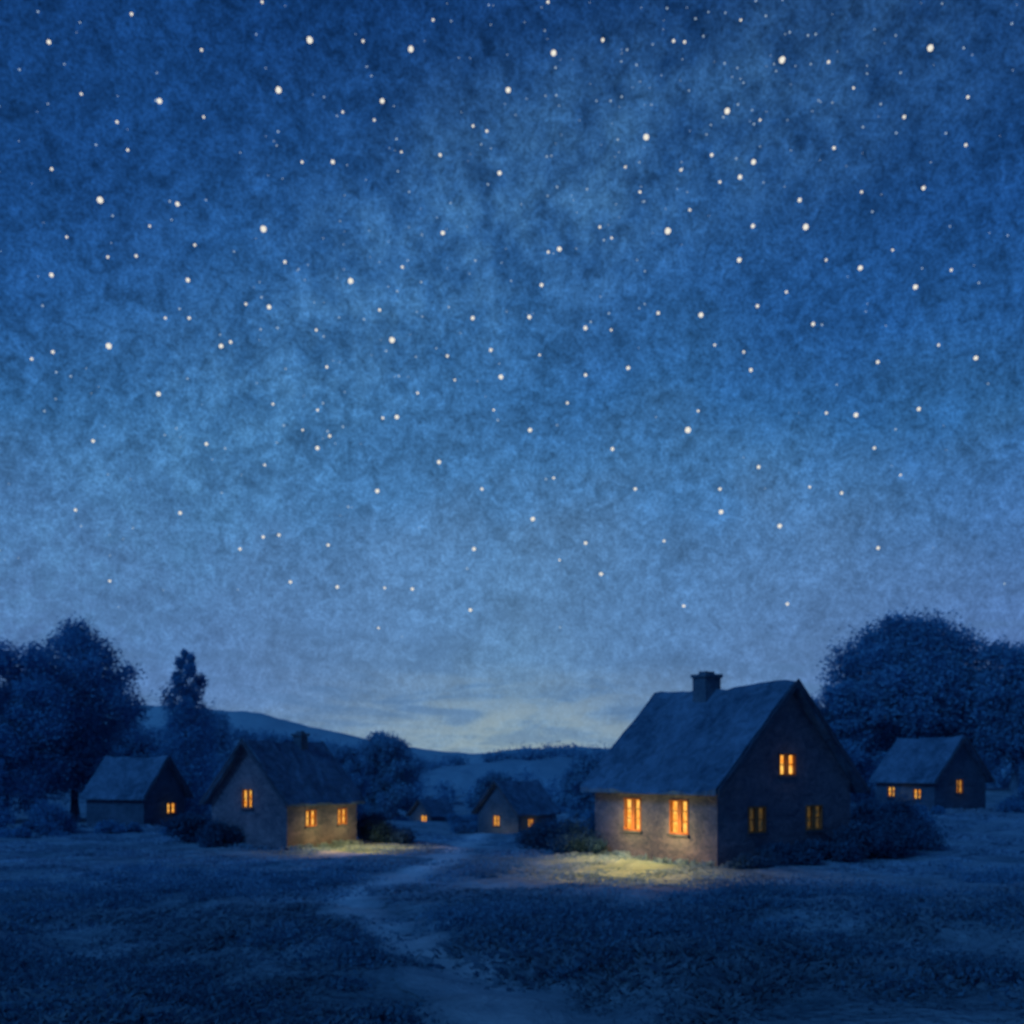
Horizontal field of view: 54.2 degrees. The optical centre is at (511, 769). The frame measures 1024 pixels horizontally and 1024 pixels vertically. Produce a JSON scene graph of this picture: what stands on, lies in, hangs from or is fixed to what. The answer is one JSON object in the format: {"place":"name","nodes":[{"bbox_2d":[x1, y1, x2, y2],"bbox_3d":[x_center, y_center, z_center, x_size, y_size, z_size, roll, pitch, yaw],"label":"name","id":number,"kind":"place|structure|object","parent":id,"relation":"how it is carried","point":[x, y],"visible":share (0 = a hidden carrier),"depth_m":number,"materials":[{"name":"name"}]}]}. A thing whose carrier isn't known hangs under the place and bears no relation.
{"place":"outdoors","nodes":[
{"label":"outdoors","id":0,"kind":"place"},
{"bbox_2d":[311,851,439,858],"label":"path","id":1,"kind":"structure","parent":0,"point":[336,854],"depth_m":38.30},
{"bbox_2d":[309,833,614,1023],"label":"path","id":2,"kind":"structure","parent":0,"point":[444,991],"depth_m":14.10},
{"bbox_2d":[0,704,949,768],"bbox_3d":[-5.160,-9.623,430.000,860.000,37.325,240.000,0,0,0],"label":"hill","id":3,"kind":"structure","parent":0,"point":[249,720],"depth_m":411.25,"materials":[{"name":"blue"}]},
{"bbox_2d":[0,782,1023,1023],"bbox_3d":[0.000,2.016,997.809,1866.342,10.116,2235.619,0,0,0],"label":"ground","id":4,"kind":"structure","parent":0,"point":[984,940],"depth_m":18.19,"materials":[{"name":"green plant"}]},
{"bbox_2d":[0,820,71,837],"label":"bush","id":5,"kind":"object","parent":4,"relation":"on","point":[26,828],"visible":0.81,"depth_m":50.30,"materials":[{"name":"green plant"}]},
{"bbox_2d":[0,798,84,833],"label":"bush","id":6,"kind":"object","parent":4,"relation":"on","point":[57,817],"visible":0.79,"depth_m":54.70,"materials":[{"name":"green plant"}]},
{"bbox_2d":[0,636,91,822],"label":"broadleaf tree","id":7,"kind":"object","parent":4,"relation":"on","point":[17,748],"visible":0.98,"depth_m":64.92,"materials":[{"name":"green plant"}]},
{"bbox_2d":[0,611,158,819],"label":"broadleaf tree","id":8,"kind":"object","parent":4,"relation":"on","point":[88,660],"visible":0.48,"depth_m":68.24,"materials":[{"name":"green plant"}]},
{"bbox_2d":[92,819,145,833],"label":"bush","id":9,"kind":"object","parent":4,"relation":"on","point":[110,826],"visible":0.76,"depth_m":54.38,"materials":[{"name":"green plant"}]},
{"bbox_2d":[80,724,178,786],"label":"broadleaf tree","id":10,"kind":"object","parent":4,"relation":"on","point":[137,744],"visible":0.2,"depth_m":67.38,"materials":[{"name":"green plant"}]},
{"bbox_2d":[80,755,192,826],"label":"cottage","id":11,"kind":"structure","parent":4,"relation":"on","point":[141,791],"depth_m":61.24,"materials":[{"name":"grey stone"}]},
{"bbox_2d":[166,803,176,814],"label":"window","id":12,"kind":"structure","parent":11,"relation":"in","point":[171,807],"depth_m":62.50,"materials":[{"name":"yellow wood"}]},
{"bbox_2d":[157,828,177,834],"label":"bush","id":13,"kind":"object","parent":4,"relation":"on","point":[164,831],"visible":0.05,"depth_m":54.24,"materials":[{"name":"green plant"}]},
{"bbox_2d":[154,805,211,843],"bbox_3d":[-14.366,2.747,45.895,3.817,2.222,2.475,0,0,0],"label":"bush","id":14,"kind":"object","parent":4,"relation":"on","point":[185,828],"visible":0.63,"depth_m":45.48,"materials":[{"name":"green plant"}]},
{"bbox_2d":[148,648,222,819],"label":"upright tree","id":15,"kind":"object","parent":4,"relation":"on","point":[188,701],"visible":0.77,"depth_m":65.89,"materials":[{"name":"green plant"}]},
{"bbox_2d":[168,706,237,806],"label":"broadleaf tree","id":16,"kind":"object","parent":4,"relation":"on","point":[223,735],"visible":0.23,"depth_m":103.65,"materials":[{"name":"green plant"}]},
{"bbox_2d":[205,757,227,816],"bbox_3d":[-16.105,1.363,60.034,4.694,4.955,3.282,0,0,0],"label":"broadleaf tree","id":17,"kind":"object","parent":4,"relation":"on","point":[217,771],"visible":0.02,"depth_m":59.55,"materials":[{"name":"green plant"}]},
{"bbox_2d":[194,818,245,847],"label":"bush","id":18,"kind":"object","parent":4,"relation":"on","point":[216,834],"visible":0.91,"depth_m":43.11,"materials":[{"name":"green plant"}]},
{"bbox_2d":[199,731,365,849],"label":"cottage","id":19,"kind":"structure","parent":4,"relation":"on","point":[300,789],"depth_m":43.50,"materials":[{"name":"paint"}]},
{"bbox_2d":[240,789,253,809],"bbox_3d":[-11.415,1.270,43.202,0.730,0.890,0.230,0,0,31],"label":"window","id":20,"kind":"structure","parent":19,"relation":"in","point":[247,794],"depth_m":43.20,"materials":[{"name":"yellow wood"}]},
{"bbox_2d":[305,810,318,828],"bbox_3d":[-8.717,2.120,43.253,0.230,0.790,0.780,0,0,31],"label":"window","id":21,"kind":"structure","parent":19,"relation":"in","point":[310,815],"depth_m":43.23,"materials":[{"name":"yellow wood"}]},
{"bbox_2d":[337,808,348,825],"bbox_3d":[-7.659,2.120,45.003,0.230,0.790,0.730,0,0,31],"label":"window","id":22,"kind":"structure","parent":19,"relation":"in","point":[341,812],"depth_m":45.00,"materials":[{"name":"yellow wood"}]},
{"bbox_2d":[325,740,377,818],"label":"broadleaf tree","id":23,"kind":"object","parent":4,"relation":"on","point":[351,762],"visible":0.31,"depth_m":99.31,"materials":[{"name":"green plant"}]},
{"bbox_2d":[356,808,400,840],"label":"bush","id":24,"kind":"object","parent":4,"relation":"on","point":[365,823],"visible":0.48,"depth_m":48.65,"materials":[{"name":"green plant"}]},
{"bbox_2d":[354,730,431,819],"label":"broadleaf tree","id":25,"kind":"object","parent":4,"relation":"on","point":[397,775],"visible":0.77,"depth_m":114.38,"materials":[{"name":"green plant"}]},
{"bbox_2d":[368,819,421,843],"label":"bush","id":26,"kind":"object","parent":4,"relation":"on","point":[383,832],"visible":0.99,"depth_m":46.50,"materials":[{"name":"green plant"}]},
{"bbox_2d":[393,816,410,820],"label":"bush","id":27,"kind":"object","parent":4,"relation":"on","point":[405,819],"visible":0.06,"depth_m":104.68,"materials":[{"name":"green plant"}]},
{"bbox_2d":[405,798,456,821],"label":"cottage","id":28,"kind":"structure","parent":4,"relation":"on","point":[440,809],"depth_m":111.38,"materials":[{"name":"grey wood"}]},
{"bbox_2d":[421,815,426,820],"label":"window","id":29,"kind":"structure","parent":28,"relation":"in","point":[423,817],"depth_m":110.70,"materials":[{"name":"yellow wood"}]},
{"bbox_2d":[445,813,477,824],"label":"bush","id":30,"kind":"object","parent":4,"relation":"on","point":[453,819],"visible":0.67,"depth_m":83.79,"materials":[{"name":"green plant"}]},
{"bbox_2d":[449,820,477,832],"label":"bush","id":31,"kind":"object","parent":4,"relation":"on","point":[463,827],"visible":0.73,"depth_m":75.40,"materials":[{"name":"green plant"}]},
{"bbox_2d":[463,769,513,812],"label":"broadleaf tree","id":32,"kind":"object","parent":4,"relation":"on","point":[483,783],"visible":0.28,"depth_m":127.19,"materials":[{"name":"green plant"}]},
{"bbox_2d":[0,722,1023,812],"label":"distant wood","id":33,"kind":"object","parent":4,"relation":"on","point":[1001,778],"visible":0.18,"depth_m":246.01,"materials":[{"name":"green plant"}]},
{"bbox_2d":[471,779,560,833],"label":"cottage","id":34,"kind":"structure","parent":4,"relation":"on","point":[505,807],"depth_m":72.70,"materials":[{"name":"grey stone"}]},
{"bbox_2d":[492,815,499,826],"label":"window","id":35,"kind":"structure","parent":34,"relation":"in","point":[496,819],"depth_m":72.56,"materials":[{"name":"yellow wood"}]},
{"bbox_2d":[528,819,533,827],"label":"window","id":36,"kind":"structure","parent":34,"relation":"in","point":[529,820],"depth_m":71.92,"materials":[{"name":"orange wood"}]},
{"bbox_2d":[511,811,580,850],"bbox_3d":[1.542,2.527,37.984,3.475,1.946,2.330,0,0,0],"label":"bush","id":37,"kind":"object","parent":4,"relation":"on","point":[537,835],"visible":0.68,"depth_m":37.59,"materials":[{"name":"green plant"}]},
{"bbox_2d":[543,806,604,842],"bbox_3d":[3.102,2.339,36.696,3.977,2.190,2.564,0,0,0],"label":"bush","id":38,"kind":"object","parent":4,"relation":"on","point":[567,828],"visible":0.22,"depth_m":36.42,"materials":[{"name":"green plant"}]},
{"bbox_2d":[545,832,608,853],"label":"bush","id":39,"kind":"object","parent":4,"relation":"on","point":[566,843],"visible":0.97,"depth_m":35.30,"materials":[{"name":"green plant"}]},
{"bbox_2d":[553,749,602,818],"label":"broadleaf tree","id":40,"kind":"object","parent":4,"relation":"on","point":[576,774],"visible":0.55,"depth_m":108.57,"materials":[{"name":"green plant"}]},
{"bbox_2d":[574,808,594,832],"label":"bush","id":41,"kind":"object","parent":4,"relation":"on","point":[586,816],"visible":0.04,"depth_m":65.43,"materials":[{"name":"green plant"}]},
{"bbox_2d":[580,671,869,866],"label":"cottage","id":42,"kind":"structure","parent":4,"relation":"on","point":[707,768],"depth_m":33.12,"materials":[{"name":"paint"}]},
{"bbox_2d":[621,798,641,833],"bbox_3d":[4.167,1.560,34.406,0.230,1.190,1.000,0,0,-33],"label":"window","id":43,"kind":"structure","parent":42,"relation":"in","point":[632,806],"depth_m":34.41,"materials":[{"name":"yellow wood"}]},
{"bbox_2d":[666,799,689,836],"bbox_3d":[5.436,1.560,32.451,0.230,1.190,1.000,0,0,-33],"label":"window","id":44,"kind":"structure","parent":42,"relation":"in","point":[678,809],"depth_m":32.43,"materials":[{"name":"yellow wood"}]},
{"bbox_2d":[747,806,768,835],"bbox_3d":[7.819,1.625,31.965,0.920,0.920,0.230,0,0,-33],"label":"window","id":45,"kind":"structure","parent":42,"relation":"in","point":[757,816],"depth_m":31.96,"materials":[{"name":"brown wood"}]},
{"bbox_2d":[777,754,798,777],"bbox_3d":[8.993,-0.140,32.727,0.920,0.790,0.230,0,0,-33],"label":"window","id":46,"kind":"structure","parent":42,"relation":"in","point":[787,762],"depth_m":32.74,"materials":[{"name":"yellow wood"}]},
{"bbox_2d":[805,805,825,832],"bbox_3d":[10.084,1.625,33.435,0.920,0.920,0.230,0,0,-33],"label":"window","id":47,"kind":"structure","parent":42,"relation":"in","point":[814,813],"depth_m":33.44,"materials":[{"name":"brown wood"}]},
{"bbox_2d":[724,852,774,869],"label":"bush","id":48,"kind":"object","parent":4,"relation":"on","point":[745,861],"visible":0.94,"depth_m":30.44,"materials":[{"name":"green plant"}]},
{"bbox_2d":[756,838,826,866],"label":"bush","id":49,"kind":"object","parent":4,"relation":"on","point":[777,853],"visible":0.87,"depth_m":31.01,"materials":[{"name":"green plant"}]},
{"bbox_2d":[785,836,865,863],"bbox_3d":[10.194,2.710,32.154,2.599,1.224,1.778,0,0,0],"label":"bush","id":50,"kind":"object","parent":4,"relation":"on","point":[844,852],"visible":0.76,"depth_m":31.88,"materials":[{"name":"green plant"}]},
{"bbox_2d":[809,677,890,802],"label":"broadleaf tree","id":51,"kind":"object","parent":4,"relation":"on","point":[845,721],"visible":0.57,"depth_m":72.81,"materials":[{"name":"green plant"}]},
{"bbox_2d":[827,810,902,860],"bbox_3d":[11.714,2.318,33.285,2.694,1.974,2.116,0,0,-18],"label":"bush","id":52,"kind":"object","parent":4,"relation":"on","point":[868,839],"visible":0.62,"depth_m":32.83,"materials":[{"name":"green plant"}]},
{"bbox_2d":[850,793,925,824],"bbox_3d":[17.553,2.162,48.050,4.307,2.153,2.851,0,0,0],"label":"bush","id":53,"kind":"object","parent":4,"relation":"on","point":[869,804],"visible":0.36,"depth_m":47.48,"materials":[{"name":"green plant"}]},
{"bbox_2d":[857,806,939,858],"bbox_3d":[12.614,2.470,33.863,3.429,2.443,2.627,0,0,24],"label":"bush","id":54,"kind":"object","parent":4,"relation":"on","point":[894,827],"visible":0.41,"depth_m":33.52,"materials":[{"name":"green plant"}]},
{"bbox_2d":[811,597,995,784],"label":"broadleaf tree","id":55,"kind":"object","parent":4,"relation":"on","point":[905,670],"visible":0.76,"depth_m":74.38,"materials":[{"name":"green plant"}]},
{"bbox_2d":[858,787,955,851],"bbox_3d":[14.157,2.044,36.606,4.233,2.942,2.866,0,0,0],"label":"bush","id":56,"kind":"object","parent":4,"relation":"on","point":[906,808],"visible":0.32,"depth_m":36.08,"materials":[{"name":"green plant"}]},
{"bbox_2d":[914,809,935,823],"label":"bush","id":57,"kind":"object","parent":4,"relation":"on","point":[932,820],"visible":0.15,"depth_m":49.42,"materials":[{"name":"green plant"}]},
{"bbox_2d":[908,804,945,814],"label":"bush","id":58,"kind":"object","parent":4,"relation":"on","point":[940,809],"visible":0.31,"depth_m":55.31,"materials":[{"name":"green plant"}]},
{"bbox_2d":[869,735,994,810],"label":"cottage","id":59,"kind":"structure","parent":4,"relation":"on","point":[947,772],"depth_m":59.47,"materials":[{"name":"grey stone"}]},
{"bbox_2d":[886,787,895,797],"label":"window","id":60,"kind":"structure","parent":59,"relation":"in","point":[890,790],"depth_m":60.73,"materials":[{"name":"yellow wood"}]},
{"bbox_2d":[912,789,921,800],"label":"window","id":61,"kind":"structure","parent":59,"relation":"in","point":[915,791],"depth_m":59.05,"materials":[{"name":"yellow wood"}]},
{"bbox_2d":[955,779,964,794],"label":"window","id":62,"kind":"structure","parent":59,"relation":"in","point":[959,782],"depth_m":59.02,"materials":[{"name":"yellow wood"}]},
{"bbox_2d":[937,635,1023,791],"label":"broadleaf tree","id":63,"kind":"object","parent":4,"relation":"on","point":[996,716],"visible":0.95,"depth_m":72.53,"materials":[{"name":"green plant"}]},
{"bbox_2d":[992,784,1023,812],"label":"bush","id":64,"kind":"object","parent":4,"relation":"on","point":[1010,803],"visible":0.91,"depth_m":57.28,"materials":[{"name":"green plant"}]},
{"bbox_2d":[1016,759,1023,788],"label":"broadleaf tree","id":65,"kind":"object","parent":4,"relation":"on","point":[1022,783],"visible":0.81,"depth_m":60.78,"materials":[{"name":"green plant"}]},
{"bbox_2d":[0,0,1023,753],"label":"sky","id":66,"kind":"structure","parent":0,"point":[309,651],"materials":[{"name":"blue"}]},
{"bbox_2d":[307,36,312,43],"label":"star","id":67,"kind":"object","parent":66,"relation":"in","point":[309,39],"visible":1,"depth_m":1114.27,"materials":[{"name":"white"}]},
{"bbox_2d":[4,0,1016,636],"bbox_3d":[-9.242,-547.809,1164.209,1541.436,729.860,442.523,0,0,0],"label":"faint stars","id":68,"kind":"object","parent":66,"relation":"in","point":[556,186],"visible":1,"depth_m":1177.33,"materials":[{"name":"white"}]},
{"bbox_2d":[779,56,784,63],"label":"star","id":69,"kind":"object","parent":66,"relation":"in","point":[781,59],"visible":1,"depth_m":1112.80,"materials":[{"name":"white"}]},
{"bbox_2d":[927,45,932,50],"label":"star","id":70,"kind":"object","parent":66,"relation":"in","point":[929,47],"visible":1,"depth_m":1073.17,"materials":[{"name":"white"}]},
{"bbox_2d":[93,737,1005,795],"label":"hill","id":71,"kind":"structure","parent":0,"point":[463,777],"depth_m":231.17,"materials":[{"name":"plant"}]}
]}

